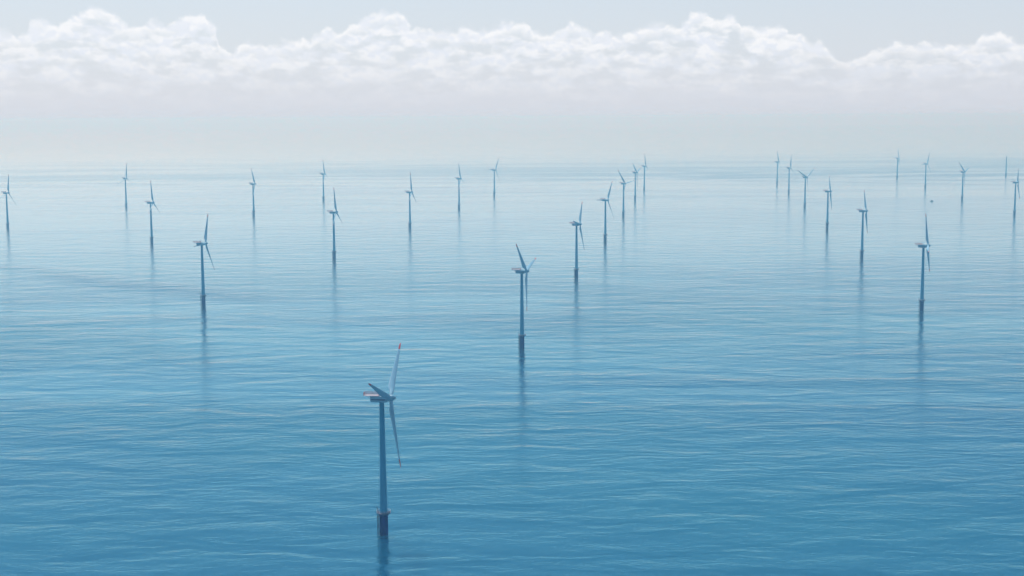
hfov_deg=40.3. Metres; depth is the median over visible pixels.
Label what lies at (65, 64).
sky
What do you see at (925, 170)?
wind turbine
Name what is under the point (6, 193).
wind turbine
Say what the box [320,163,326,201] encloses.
wind turbine
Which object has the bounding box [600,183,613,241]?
wind turbine
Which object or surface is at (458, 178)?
wind turbine
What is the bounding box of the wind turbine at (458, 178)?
[455,163,463,208]
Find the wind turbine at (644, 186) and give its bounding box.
[642,153,647,190]
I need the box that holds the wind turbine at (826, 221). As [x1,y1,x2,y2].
[823,176,831,228]
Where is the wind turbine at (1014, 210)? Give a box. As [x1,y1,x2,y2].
[1013,176,1019,216]
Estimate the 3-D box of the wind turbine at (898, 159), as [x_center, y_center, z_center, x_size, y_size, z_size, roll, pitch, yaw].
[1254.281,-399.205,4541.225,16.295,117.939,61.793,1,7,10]
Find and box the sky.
[0,0,1023,129]
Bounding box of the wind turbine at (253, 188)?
[249,168,259,216]
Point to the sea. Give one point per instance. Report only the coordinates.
(730, 358)
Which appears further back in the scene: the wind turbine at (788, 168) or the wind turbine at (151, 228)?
the wind turbine at (788, 168)
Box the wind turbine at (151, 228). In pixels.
[145,180,158,243]
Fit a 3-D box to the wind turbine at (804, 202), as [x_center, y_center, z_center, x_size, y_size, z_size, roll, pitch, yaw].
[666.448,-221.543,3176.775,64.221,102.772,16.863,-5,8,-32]
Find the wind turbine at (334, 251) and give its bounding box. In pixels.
[327,192,341,258]
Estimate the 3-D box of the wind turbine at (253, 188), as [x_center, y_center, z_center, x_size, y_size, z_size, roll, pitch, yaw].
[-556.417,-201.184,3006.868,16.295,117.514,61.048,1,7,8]
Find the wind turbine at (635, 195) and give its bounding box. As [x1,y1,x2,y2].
[633,165,639,200]
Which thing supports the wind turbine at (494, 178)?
in the sea
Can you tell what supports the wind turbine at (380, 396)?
in the sea
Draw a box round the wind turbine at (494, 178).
[491,158,499,195]
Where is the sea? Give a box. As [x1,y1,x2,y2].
[0,124,1023,575]
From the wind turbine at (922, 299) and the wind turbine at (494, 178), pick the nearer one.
the wind turbine at (922, 299)
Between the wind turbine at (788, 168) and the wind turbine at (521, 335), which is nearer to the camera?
the wind turbine at (521, 335)
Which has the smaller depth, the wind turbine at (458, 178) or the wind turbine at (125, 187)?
the wind turbine at (458, 178)
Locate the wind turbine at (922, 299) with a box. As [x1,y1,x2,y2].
[915,218,930,310]
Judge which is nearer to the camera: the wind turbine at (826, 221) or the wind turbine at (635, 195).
the wind turbine at (826, 221)
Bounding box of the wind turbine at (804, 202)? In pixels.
[799,168,814,207]
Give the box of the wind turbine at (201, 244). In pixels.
[193,215,214,305]
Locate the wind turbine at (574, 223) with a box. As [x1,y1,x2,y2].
[569,204,583,277]
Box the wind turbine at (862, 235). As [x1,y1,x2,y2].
[857,191,867,258]
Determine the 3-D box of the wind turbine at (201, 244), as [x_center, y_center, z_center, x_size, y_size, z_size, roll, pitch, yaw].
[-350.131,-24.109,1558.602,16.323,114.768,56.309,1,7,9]
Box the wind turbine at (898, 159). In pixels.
[896,151,899,179]
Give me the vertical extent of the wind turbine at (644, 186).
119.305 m
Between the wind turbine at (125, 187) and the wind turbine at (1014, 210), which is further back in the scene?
the wind turbine at (125, 187)
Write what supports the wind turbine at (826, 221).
in the sea
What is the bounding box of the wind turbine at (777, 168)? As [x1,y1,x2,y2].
[774,151,779,184]
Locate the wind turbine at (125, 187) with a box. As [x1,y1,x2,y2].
[120,163,132,207]
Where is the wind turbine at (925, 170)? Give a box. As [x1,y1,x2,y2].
[922,153,930,187]
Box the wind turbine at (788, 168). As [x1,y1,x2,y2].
[785,154,794,193]
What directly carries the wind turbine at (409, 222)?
in the sea
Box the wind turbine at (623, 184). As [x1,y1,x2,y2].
[618,170,634,216]
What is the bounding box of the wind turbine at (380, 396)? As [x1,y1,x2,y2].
[363,343,400,535]
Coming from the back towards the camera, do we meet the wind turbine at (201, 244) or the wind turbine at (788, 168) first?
the wind turbine at (788, 168)
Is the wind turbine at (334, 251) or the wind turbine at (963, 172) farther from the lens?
the wind turbine at (963, 172)
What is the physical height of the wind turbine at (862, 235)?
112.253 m
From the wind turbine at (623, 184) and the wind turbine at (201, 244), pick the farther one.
the wind turbine at (623, 184)
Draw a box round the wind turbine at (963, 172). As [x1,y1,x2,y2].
[959,162,970,200]
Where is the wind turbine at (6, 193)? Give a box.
[1,174,13,228]
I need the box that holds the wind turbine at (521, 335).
[512,244,535,347]
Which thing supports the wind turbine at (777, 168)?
in the sea
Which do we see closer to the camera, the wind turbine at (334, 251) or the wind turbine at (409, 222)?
the wind turbine at (334, 251)
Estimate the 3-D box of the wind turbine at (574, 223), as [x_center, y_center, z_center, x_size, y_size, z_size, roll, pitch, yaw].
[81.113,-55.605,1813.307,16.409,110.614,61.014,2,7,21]
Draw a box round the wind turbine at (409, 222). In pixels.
[405,173,415,228]

